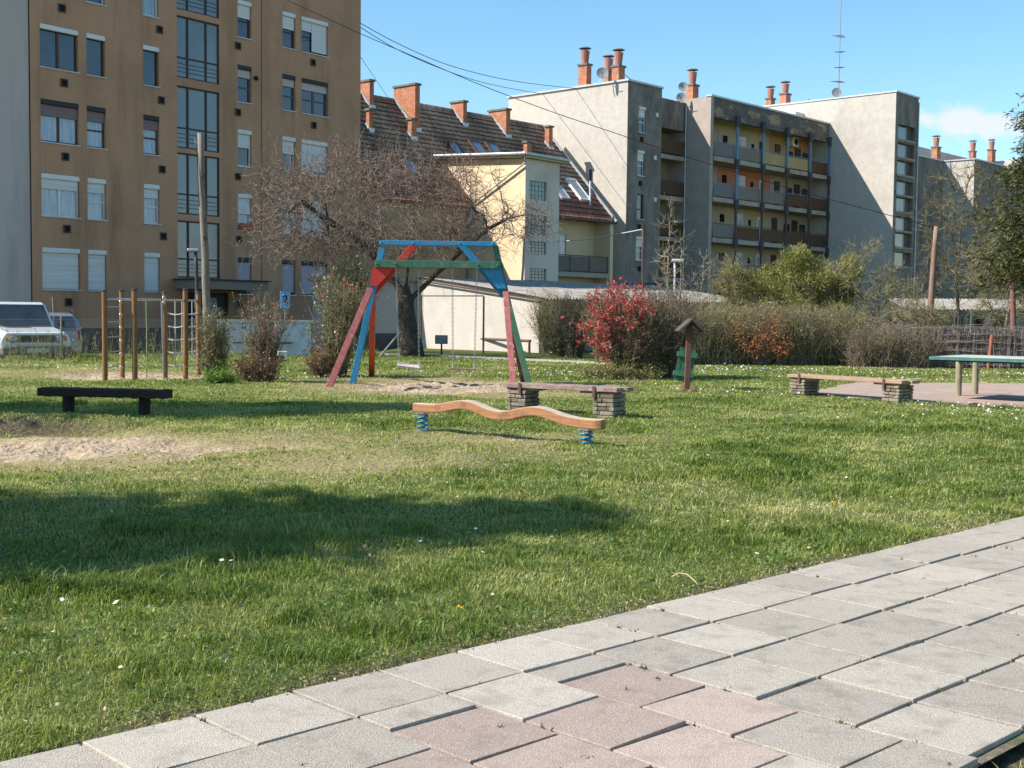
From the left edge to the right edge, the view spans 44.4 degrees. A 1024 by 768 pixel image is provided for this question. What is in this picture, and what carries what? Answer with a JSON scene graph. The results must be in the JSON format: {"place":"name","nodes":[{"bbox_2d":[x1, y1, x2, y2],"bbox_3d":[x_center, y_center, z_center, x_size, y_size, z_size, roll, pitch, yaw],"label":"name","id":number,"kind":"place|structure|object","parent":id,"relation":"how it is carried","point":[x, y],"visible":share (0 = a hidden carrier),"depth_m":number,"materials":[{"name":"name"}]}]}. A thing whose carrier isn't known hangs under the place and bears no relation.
{"place":"outdoors","nodes":[
{"label":"outdoors","id":0,"kind":"place"},
{"bbox_2d":[351,352,610,364],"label":"path","id":1,"kind":"structure","parent":0,"point":[458,356],"depth_m":37.54,"materials":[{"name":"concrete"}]},
{"bbox_2d":[0,347,1023,767],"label":"grass","id":2,"kind":"structure","parent":0,"point":[264,541],"depth_m":9.08,"materials":[{"name":"green plant"}]},
{"bbox_2d":[0,516,1023,767],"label":"pavement","id":3,"kind":"structure","parent":0,"point":[828,630],"depth_m":4.71,"materials":[{"name":"concrete"}]},
{"bbox_2d":[116,522,982,723],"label":"leaf litter","id":4,"kind":"object","parent":3,"relation":"on","point":[314,676],"visible":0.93,"depth_m":5.60,"materials":[{"name":"plant"}]},
{"bbox_2d":[157,517,1019,767],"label":"joint moss","id":5,"kind":"object","parent":3,"relation":"on","point":[640,667],"visible":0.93,"depth_m":5.28,"materials":[{"name":"green plant"}]},
{"bbox_2d":[0,334,1023,767],"bbox_3d":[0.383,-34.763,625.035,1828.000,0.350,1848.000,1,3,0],"label":"ground","id":6,"kind":"structure","parent":0,"point":[40,448],"depth_m":9.45,"materials":[{"name":"soil"}]},
{"bbox_2d":[0,0,30,301],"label":"apartment building","id":7,"kind":"structure","parent":6,"relation":"on","point":[15,259],"depth_m":45.83,"materials":[{"name":"concrete"}]},
{"bbox_2d":[37,386,172,414],"bbox_3d":[-5.507,0.303,16.987,1.809,0.496,0.320,1,3,10],"label":"log bench","id":8,"kind":"object","parent":6,"relation":"on","point":[70,394],"visible":0.99,"depth_m":16.84,"materials":[{"name":"brown wood"}]},
{"bbox_2d":[0,326,280,362],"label":"weeds","id":9,"kind":"object","parent":6,"relation":"on","point":[50,354],"visible":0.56,"depth_m":33.03,"materials":[{"name":"green plant"}]},
{"bbox_2d":[101,288,200,380],"bbox_3d":[-7.552,-0.963,25.961,1.210,2.047,2.817,2,4,23],"label":"climbing frame","id":10,"kind":"object","parent":6,"relation":"on","point":[164,322],"visible":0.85,"depth_m":26.03,"materials":[{"name":"brown wood"}]},
{"bbox_2d":[0,316,368,360],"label":"chain link fence","id":11,"kind":"object","parent":6,"relation":"on","point":[61,342],"visible":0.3,"depth_m":32.81,"materials":[{"name":"silver metal"}]},
{"bbox_2d":[187,248,199,315],"bbox_3d":[-10.876,-2.695,42.923,0.418,3.868,0.200,1,3,0],"label":"street lamp","id":12,"kind":"object","parent":6,"relation":"on","point":[195,250],"visible":0.57,"depth_m":42.80,"materials":[{"name":"grey metal"}]},
{"bbox_2d":[28,0,360,350],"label":"apartment building","id":13,"kind":"structure","parent":6,"relation":"on","point":[129,100],"depth_m":51.40,"materials":[{"name":"paint"}]},
{"bbox_2d":[39,23,79,73],"bbox_3d":[-17.015,-12.564,47.062,0.240,1.609,1.709,3,4,37],"label":"window","id":14,"kind":"structure","parent":13,"relation":"in","point":[57,44],"depth_m":47.09,"materials":[{"name":"blue"}]},
{"bbox_2d":[40,98,80,146],"bbox_3d":[-17.045,-9.822,47.221,0.240,1.609,1.709,3,4,37],"label":"window","id":15,"kind":"structure","parent":13,"relation":"in","point":[58,118],"depth_m":47.25,"materials":[{"name":"brown"}]},
{"bbox_2d":[40,173,81,218],"bbox_3d":[-17.075,-7.080,47.380,0.240,1.609,1.709,3,4,37],"label":"window","id":16,"kind":"structure","parent":13,"relation":"in","point":[59,193],"depth_m":47.41,"materials":[{"name":"white plastic"}]},
{"bbox_2d":[41,247,81,290],"bbox_3d":[-17.106,-4.338,47.539,0.240,1.609,1.709,3,4,37],"label":"window","id":17,"kind":"structure","parent":13,"relation":"in","point":[59,265],"depth_m":47.53,"materials":[{"name":"white plastic"}]},
{"bbox_2d":[85,33,106,78],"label":"window","id":18,"kind":"structure","parent":13,"relation":"in","point":[94,43],"depth_m":48.37,"materials":[{"name":"blue"}]},
{"bbox_2d":[86,106,107,149],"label":"window","id":19,"kind":"structure","parent":13,"relation":"in","point":[95,115],"depth_m":48.52,"materials":[{"name":"blue"}]},
{"bbox_2d":[87,178,107,220],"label":"window","id":20,"kind":"structure","parent":13,"relation":"in","point":[96,208],"depth_m":48.68,"materials":[{"name":"white plastic"}]},
{"bbox_2d":[87,250,108,291],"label":"window","id":21,"kind":"structure","parent":13,"relation":"in","point":[96,258],"depth_m":48.77,"materials":[{"name":"white plastic"}]},
{"bbox_2d":[142,45,160,87],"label":"window","id":22,"kind":"structure","parent":13,"relation":"in","point":[149,52],"depth_m":50.39,"materials":[{"name":"blue glass"}]},
{"bbox_2d":[142,0,160,18],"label":"window","id":23,"kind":"structure","parent":13,"relation":"in","point":[149,6],"depth_m":50.31,"materials":[{"name":"white plastic"}]},
{"bbox_2d":[143,114,160,156],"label":"window","id":24,"kind":"structure","parent":13,"relation":"in","point":[150,123],"depth_m":50.54,"materials":[{"name":"blue"}]},
{"bbox_2d":[143,253,161,292],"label":"window","id":25,"kind":"structure","parent":13,"relation":"in","point":[150,259],"depth_m":50.80,"materials":[{"name":"white plastic"}]},
{"bbox_2d":[143,184,161,224],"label":"window","id":26,"kind":"structure","parent":13,"relation":"in","point":[150,191],"depth_m":50.70,"materials":[{"name":"white plastic"}]},
{"bbox_2d":[177,0,217,17],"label":"staircase window","id":27,"kind":"structure","parent":13,"relation":"in","point":[204,7],"depth_m":52.22,"materials":[{"name":"blue glass"}]},
{"bbox_2d":[177,152,218,216],"bbox_3d":[-13.153,-8.310,52.493,0.070,2.508,2.204,3,4,37],"label":"staircase window","id":28,"kind":"structure","parent":13,"relation":"in","point":[187,175],"depth_m":52.36,"materials":[{"name":"glass"}]},
{"bbox_2d":[177,85,218,152],"bbox_3d":[-13.123,-11.013,52.336,0.070,2.524,2.204,3,4,37],"label":"staircase window","id":29,"kind":"structure","parent":13,"relation":"in","point":[197,110],"depth_m":52.33,"materials":[{"name":"glass"}]},
{"bbox_2d":[177,15,218,84],"bbox_3d":[-13.091,-13.857,52.171,0.070,2.497,2.204,3,4,37],"label":"staircase window","id":30,"kind":"structure","parent":13,"relation":"in","point":[197,41],"depth_m":52.20,"materials":[{"name":"blue glass"}]},
{"bbox_2d":[178,220,218,278],"bbox_3d":[-13.182,-5.619,52.649,0.070,2.353,2.204,3,4,37],"label":"staircase window","id":31,"kind":"structure","parent":13,"relation":"in","point":[189,236],"depth_m":52.49,"materials":[{"name":"grey glass"}]},
{"bbox_2d":[188,292,227,347],"bbox_3d":[-12.952,-2.627,53.253,0.110,2.486,2.204,3,4,37],"label":"door","id":32,"kind":"structure","parent":13,"relation":"in","point":[220,299],"depth_m":53.36,"materials":[{"name":"grey"}]},
{"bbox_2d":[237,193,251,231],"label":"window","id":33,"kind":"structure","parent":13,"relation":"in","point":[243,217],"depth_m":54.49,"materials":[{"name":"white plastic"}]},
{"bbox_2d":[237,257,252,294],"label":"window","id":34,"kind":"structure","parent":13,"relation":"in","point":[243,272],"depth_m":54.64,"materials":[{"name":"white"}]},
{"bbox_2d":[237,129,252,168],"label":"window","id":35,"kind":"structure","parent":13,"relation":"in","point":[243,135],"depth_m":54.38,"materials":[{"name":"glass"}]},
{"bbox_2d":[237,64,252,104],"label":"window","id":36,"kind":"structure","parent":13,"relation":"in","point":[243,71],"depth_m":54.24,"materials":[{"name":"blue glass"}]},
{"bbox_2d":[237,0,252,40],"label":"window","id":37,"kind":"structure","parent":13,"relation":"in","point":[243,6],"depth_m":54.08,"materials":[{"name":"white"}]},
{"bbox_2d":[282,260,296,295],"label":"window","id":38,"kind":"structure","parent":13,"relation":"in","point":[287,274],"depth_m":56.69,"materials":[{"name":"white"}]},
{"bbox_2d":[282,136,296,173],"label":"window","id":39,"kind":"structure","parent":13,"relation":"in","point":[284,152],"depth_m":56.37,"materials":[{"name":"white plastic"}]},
{"bbox_2d":[282,74,296,112],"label":"window","id":40,"kind":"structure","parent":13,"relation":"in","point":[287,80],"depth_m":56.26,"materials":[{"name":"blue"}]},
{"bbox_2d":[282,11,296,50],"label":"window","id":41,"kind":"structure","parent":13,"relation":"in","point":[288,18],"depth_m":56.08,"materials":[{"name":"white"}]},
{"bbox_2d":[301,200,325,236],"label":"window","id":42,"kind":"structure","parent":13,"relation":"in","point":[305,224],"depth_m":57.72,"materials":[{"name":"white plastic"}]},
{"bbox_2d":[300,261,327,295],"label":"window","id":43,"kind":"structure","parent":13,"relation":"in","point":[305,284],"depth_m":57.66,"materials":[{"name":"glass"}]},
{"bbox_2d":[301,139,327,177],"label":"window","id":44,"kind":"structure","parent":13,"relation":"in","point":[313,148],"depth_m":57.58,"materials":[{"name":"white plastic"}]},
{"bbox_2d":[301,78,328,117],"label":"window","id":45,"kind":"structure","parent":13,"relation":"in","point":[313,100],"depth_m":57.50,"materials":[{"name":"blue"}]},
{"bbox_2d":[301,16,329,57],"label":"window","id":46,"kind":"structure","parent":13,"relation":"in","point":[306,36],"depth_m":57.10,"materials":[{"name":"grey"}]},
{"bbox_2d":[194,133,210,340],"bbox_3d":[-9.280,-3.985,37.810,0.574,7.081,0.273,0,3,-11],"label":"utility pole","id":47,"kind":"object","parent":6,"relation":"on","point":[206,299],"visible":0.78,"depth_m":37.72,"materials":[{"name":"grey wood"}]},
{"bbox_2d":[185,302,237,377],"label":"flowering shrub","id":48,"kind":"object","parent":6,"relation":"on","point":[214,348],"visible":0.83,"depth_m":25.43,"materials":[{"name":"green plant"}]},
{"bbox_2d":[195,358,243,383],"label":"herb clump","id":49,"kind":"object","parent":6,"relation":"on","point":[212,377],"visible":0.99,"depth_m":23.80,"materials":[{"name":"green plant"}]},
{"bbox_2d":[228,350,286,381],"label":"flowering shrub","id":50,"kind":"object","parent":6,"relation":"on","point":[245,367],"visible":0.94,"depth_m":24.52,"materials":[{"name":"brown plant"}]},
{"bbox_2d":[218,280,303,381],"bbox_3d":[-4.982,-1.046,24.788,1.578,2.020,1.487,-1,4,-20],"label":"flowering shrub","id":51,"kind":"object","parent":6,"relation":"on","point":[261,344],"visible":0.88,"depth_m":24.69,"materials":[{"name":"brown plant"}]},
{"bbox_2d":[216,319,312,356],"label":"boundary wall","id":52,"kind":"structure","parent":6,"relation":"on","point":[299,338],"depth_m":36.86,"materials":[{"name":"blue paint"}]},
{"bbox_2d":[299,340,336,377],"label":"flowering shrub","id":53,"kind":"object","parent":6,"relation":"on","point":[320,366],"visible":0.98,"depth_m":26.41,"materials":[{"name":"brown plant"}]},
{"bbox_2d":[300,264,387,376],"bbox_3d":[-3.764,-1.288,26.840,1.873,2.542,1.576,4,5,43],"label":"flowering shrub","id":54,"kind":"object","parent":6,"relation":"on","point":[336,329],"visible":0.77,"depth_m":26.70,"materials":[{"name":"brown plant"}]},
{"bbox_2d":[310,241,395,351],"bbox_3d":[-5.591,-2.962,42.963,2.834,4.013,2.464,2,4,19],"label":"evergreen bush","id":55,"kind":"object","parent":6,"relation":"on","point":[339,267],"visible":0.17,"depth_m":42.71,"materials":[{"name":"green plant"}]},
{"bbox_2d":[308,276,420,351],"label":"outbuilding","id":56,"kind":"structure","parent":6,"relation":"on","point":[386,326],"depth_m":47.80,"materials":[{"name":"beige paint"}]},
{"bbox_2d":[222,120,564,356],"bbox_3d":[-3.878,-4.457,39.326,9.911,7.631,7.310,-1,4,-24],"label":"bare tree","id":57,"kind":"object","parent":6,"relation":"on","point":[409,333],"visible":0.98,"depth_m":38.68,"materials":[{"name":"brown plant"}]},
{"bbox_2d":[326,240,530,387],"bbox_3d":[-1.522,-1.317,25.063,3.933,2.987,4.468,1,3,0],"label":"swing frame","id":58,"kind":"object","parent":6,"relation":"on","point":[384,271],"visible":0.89,"depth_m":24.31,"materials":[{"name":"blue paint"}]},
{"bbox_2d":[395,267,420,368],"bbox_3d":[-2.034,-1.292,24.448,0.523,2.006,0.167,1,3,0],"label":"hanging swing","id":59,"kind":"object","parent":58,"relation":"hanging from","point":[409,365],"visible":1,"depth_m":24.44,"materials":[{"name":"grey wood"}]},
{"bbox_2d":[451,268,477,369],"bbox_3d":[-0.930,-1.283,24.447,0.535,2.026,0.170,1,3,0],"label":"hanging swing","id":60,"kind":"object","parent":58,"relation":"hanging from","point":[453,368],"visible":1,"depth_m":24.43,"materials":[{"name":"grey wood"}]},
{"bbox_2d":[420,295,484,353],"bbox_3d":[-2.074,-1.966,43.210,3.053,2.171,0.067,4,4,42],"label":"rug beating frame","id":61,"kind":"object","parent":6,"relation":"on","point":[483,296],"visible":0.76,"depth_m":42.58,"materials":[{"name":"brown metal"}]},
{"bbox_2d":[413,400,605,443],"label":"balance beam","id":62,"kind":"structure","parent":6,"relation":"on","point":[588,425],"depth_m":14.20,"materials":[{"name":"orange wood"}]},
{"bbox_2d":[3,376,1016,729],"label":"dead leaves","id":63,"kind":"object","parent":6,"relation":"on","point":[363,546],"visible":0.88,"depth_m":7.74,"materials":[{"name":"brown plant"}]},
{"bbox_2d":[0,429,1023,657],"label":"broadleaf weeds","id":64,"kind":"object","parent":6,"relation":"on","point":[310,598],"visible":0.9,"depth_m":7.96,"materials":[{"name":"green plant"}]},
{"bbox_2d":[4,358,1023,600],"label":"daisies","id":65,"kind":"object","parent":6,"relation":"on","point":[61,599],"visible":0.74,"depth_m":27.64,"materials":[{"name":"white plant"}]},
{"bbox_2d":[360,79,689,331],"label":"house","id":66,"kind":"structure","parent":6,"relation":"on","point":[537,157],"depth_m":70.47,"materials":[{"name":"paint"}]},
{"bbox_2d":[529,181,544,200],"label":"glass block window","id":67,"kind":"structure","parent":66,"relation":"in","point":[535,188],"depth_m":67.86,"materials":[{"name":"grey"}]},
{"bbox_2d":[518,285,584,353],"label":"bare shrub","id":68,"kind":"object","parent":6,"relation":"on","point":[543,322],"visible":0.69,"depth_m":43.07,"materials":[{"name":"brown plant"}]},
{"bbox_2d":[542,327,571,356],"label":"ivy clump","id":69,"kind":"object","parent":6,"relation":"on","point":[559,352],"visible":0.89,"depth_m":39.58,"materials":[{"name":"green plant"}]},
{"bbox_2d":[503,382,633,417],"bbox_3d":[0.762,0.265,17.418,1.820,0.530,0.449,3,4,30],"label":"stone bench","id":70,"kind":"object","parent":6,"relation":"on","point":[608,401],"visible":0.84,"depth_m":17.15,"materials":[{"name":"grey stone"}]},
{"bbox_2d":[545,289,602,357],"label":"bare shrub","id":71,"kind":"object","parent":6,"relation":"on","point":[571,341],"visible":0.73,"depth_m":39.34,"materials":[{"name":"brown plant"}]},
{"bbox_2d":[416,276,753,352],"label":"garage","id":72,"kind":"structure","parent":6,"relation":"on","point":[437,313],"depth_m":46.50,"materials":[{"name":"paint"}]},
{"bbox_2d":[561,283,622,359],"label":"bare shrub","id":73,"kind":"object","parent":6,"relation":"on","point":[593,347],"visible":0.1,"depth_m":38.25,"materials":[{"name":"brown plant"}]},
{"bbox_2d":[571,357,670,379],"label":"ground cover","id":74,"kind":"object","parent":6,"relation":"on","point":[611,372],"visible":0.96,"depth_m":26.80,"materials":[{"name":"green plant"}]},
{"bbox_2d":[561,277,694,377],"bbox_3d":[2.510,-1.190,27.347,2.910,2.424,2.844,1,3,0],"label":"quince bush","id":75,"kind":"object","parent":6,"relation":"on","point":[625,333],"visible":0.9,"depth_m":27.09,"materials":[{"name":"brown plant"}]},
{"bbox_2d":[647,193,690,303],"bbox_3d":[5.066,-3.182,40.354,1.442,5.879,1.318,1,3,13],"label":"bare sapling","id":76,"kind":"object","parent":6,"relation":"on","point":[668,263],"visible":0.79,"depth_m":40.25,"materials":[{"name":"brown plant"}]},
{"bbox_2d":[626,279,719,378],"bbox_3d":[3.511,-1.190,27.832,2.584,2.320,2.226,-2,4,-41],"label":"quince bush","id":77,"kind":"object","parent":6,"relation":"on","point":[672,358],"visible":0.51,"depth_m":27.49,"materials":[{"name":"brown plant"}]},
{"bbox_2d":[656,229,701,314],"bbox_3d":[5.346,-2.675,40.371,1.637,4.667,1.212,1,3,0],"label":"bare sapling","id":78,"kind":"object","parent":6,"relation":"on","point":[681,247],"visible":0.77,"depth_m":40.31,"materials":[{"name":"brown plant"}]},
{"bbox_2d":[673,319,704,391],"bbox_3d":[3.327,-0.535,23.468,0.526,1.373,0.991,1,3,0],"label":"sign post","id":79,"kind":"object","parent":6,"relation":"on","point":[687,356],"visible":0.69,"depth_m":23.63,"materials":[{"name":"green paint"}]},
{"bbox_2d":[672,248,719,312],"bbox_3d":[6.012,-2.416,40.501,1.661,4.099,1.319,2,4,29],"label":"bare sapling","id":80,"kind":"object","parent":6,"relation":"on","point":[701,287],"visible":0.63,"depth_m":40.35,"materials":[{"name":"brown plant"}]},
{"bbox_2d":[701,249,758,342],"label":"bare bush","id":81,"kind":"object","parent":6,"relation":"on","point":[732,284],"visible":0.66,"depth_m":38.78,"materials":[{"name":"brown plant"}]},
{"bbox_2d":[727,303,793,364],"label":"rusty shrub","id":82,"kind":"object","parent":6,"relation":"on","point":[758,359],"visible":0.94,"depth_m":35.49,"materials":[{"name":"brown plant"}]},
{"bbox_2d":[636,296,886,365],"bbox_3d":[7.018,-1.466,36.157,7.948,2.263,3.426,0,3,-7],"label":"hedge","id":83,"kind":"object","parent":6,"relation":"on","point":[720,348],"visible":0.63,"depth_m":35.83,"materials":[{"name":"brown plant"}]},
{"bbox_2d":[507,8,1023,333],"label":"apartment building","id":84,"kind":"structure","parent":6,"relation":"on","point":[865,151],"depth_m":90.74,"materials":[{"name":"concrete"}]},
{"bbox_2d":[895,233,912,249],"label":"staircase window","id":85,"kind":"structure","parent":84,"relation":"in","point":[901,240],"depth_m":95.18,"materials":[{"name":"glass"}]},
{"bbox_2d":[896,197,913,214],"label":"staircase window","id":86,"kind":"structure","parent":84,"relation":"in","point":[902,204],"depth_m":95.00,"materials":[{"name":"glass"}]},
{"bbox_2d":[897,161,914,178],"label":"staircase window","id":87,"kind":"structure","parent":84,"relation":"in","point":[903,168],"depth_m":94.84,"materials":[{"name":"glass"}]},
{"bbox_2d":[898,125,915,143],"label":"staircase window","id":88,"kind":"structure","parent":84,"relation":"in","point":[904,133],"depth_m":94.70,"materials":[{"name":"glass"}]},
{"bbox_2d":[716,241,865,342],"bbox_3d":[8.758,-2.628,39.397,4.810,3.796,2.833,1,3,0],"label":"evergreen bush","id":89,"kind":"object","parent":6,"relation":"on","point":[800,258],"visible":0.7,"depth_m":39.06,"materials":[{"name":"green plant"}]},
{"bbox_2d":[787,373,919,402],"bbox_3d":[5.767,0.115,21.394,0.449,0.500,2.417,-2,4,-38],"label":"stone bench","id":90,"kind":"object","parent":6,"relation":"on","point":[897,390],"visible":0.93,"depth_m":20.99,"materials":[{"name":"grey stone"}]},
{"bbox_2d":[812,229,904,329],"bbox_3d":[10.744,-2.553,38.846,2.758,4.433,2.567,1,3,0],"label":"bare bush","id":91,"kind":"object","parent":6,"relation":"on","point":[859,296],"visible":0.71,"depth_m":38.63,"materials":[{"name":"brown plant"}]},
{"bbox_2d":[852,259,930,333],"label":"bare bush","id":92,"kind":"object","parent":6,"relation":"on","point":[906,289],"visible":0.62,"depth_m":38.30,"materials":[{"name":"brown plant"}]},
{"bbox_2d":[833,319,955,367],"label":"hedge","id":93,"kind":"object","parent":6,"relation":"on","point":[879,349],"visible":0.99,"depth_m":34.83,"materials":[{"name":"brown plant"}]},
{"bbox_2d":[874,289,961,331],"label":"bare bush","id":94,"kind":"object","parent":6,"relation":"on","point":[929,316],"visible":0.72,"depth_m":36.82,"materials":[{"name":"brown plant"}]},
{"bbox_2d":[818,382,1023,406],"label":"court","id":95,"kind":"object","parent":6,"relation":"on","point":[999,394],"visible":0.46,"depth_m":22.82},
{"bbox_2d":[929,354,1023,395],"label":"table tennis","id":96,"kind":"object","parent":95,"relation":"on","point":[959,360],"visible":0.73,"depth_m":21.32,"materials":[{"name":"green"}]},
{"bbox_2d":[925,226,938,330],"bbox_3d":[13.282,-2.661,39.904,0.409,4.688,0.255,1,3,0],"label":"utility pole","id":97,"kind":"object","parent":6,"relation":"on","point":[931,296],"visible":0.52,"depth_m":39.78,"materials":[{"name":"brown wood"}]},
{"bbox_2d":[287,0,933,227],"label":"overhead cable","id":98,"kind":"object","parent":97,"relation":"attached to","point":[604,129],"visible":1,"depth_m":39.59,"materials":[{"name":"black plastic"}]},
{"bbox_2d":[880,324,1023,368],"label":"brush fence","id":99,"kind":"object","parent":6,"relation":"on","point":[1009,343],"visible":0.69,"depth_m":34.94,"materials":[{"name":"brown wood"}]},
{"bbox_2d":[890,298,1023,332],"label":"garage","id":100,"kind":"structure","parent":6,"relation":"on","point":[968,321],"depth_m":57.94,"materials":[{"name":"white"}]},
{"bbox_2d":[906,155,1011,331],"bbox_3d":[19.877,-5.428,55.689,4.628,9.836,3.612,2,4,22],"label":"bare tree","id":101,"kind":"object","parent":6,"relation":"on","point":[957,262],"visible":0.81,"depth_m":55.63,"materials":[{"name":"brown plant"}]},
{"bbox_2d":[952,223,1023,332],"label":"bare bush","id":102,"kind":"object","parent":6,"relation":"on","point":[1004,296],"visible":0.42,"depth_m":43.92,"materials":[{"name":"brown plant"}]},
{"bbox_2d":[960,93,1023,307],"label":"yew tree","id":103,"kind":"object","parent":6,"relation":"on","point":[1007,257],"visible":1,"depth_m":36.59,"materials":[{"name":"green plant"}]},
{"bbox_2d":[1010,263,1015,332],"bbox_3d":[16.744,-2.245,41.930,0.415,3.706,0.198,1,3,0],"label":"utility pole","id":104,"kind":"object","parent":6,"relation":"on","point":[1012,313],"visible":0.34,"depth_m":41.84,"materials":[{"name":"brown wood"}]},
{"bbox_2d":[82,642,1023,767],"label":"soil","id":105,"kind":"structure","parent":0,"point":[1001,748],"depth_m":4.20,"materials":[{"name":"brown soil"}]},
{"bbox_2d":[361,0,1023,160],"label":"sky","id":106,"kind":"structure","parent":0,"point":[963,60],"materials":[{"name":"blue"}]},
{"label":"road","id":107,"kind":"structure","parent":0,"visible":0},
{"bbox_2d":[0,297,71,357],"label":"parked car","id":108,"kind":"object","parent":107,"relation":"on","point":[24,310],"visible":0.62,"depth_m":34.61,"materials":[{"name":"white paint"}]},
{"bbox_2d":[49,310,81,356],"bbox_3d":[-15.151,-1.667,41.446,1.646,1.555,4.180,-1,4,-22],"label":"parked car","id":109,"kind":"object","parent":107,"relation":"on","point":[72,325],"visible":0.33,"depth_m":39.80,"materials":[{"name":"silver metal"}]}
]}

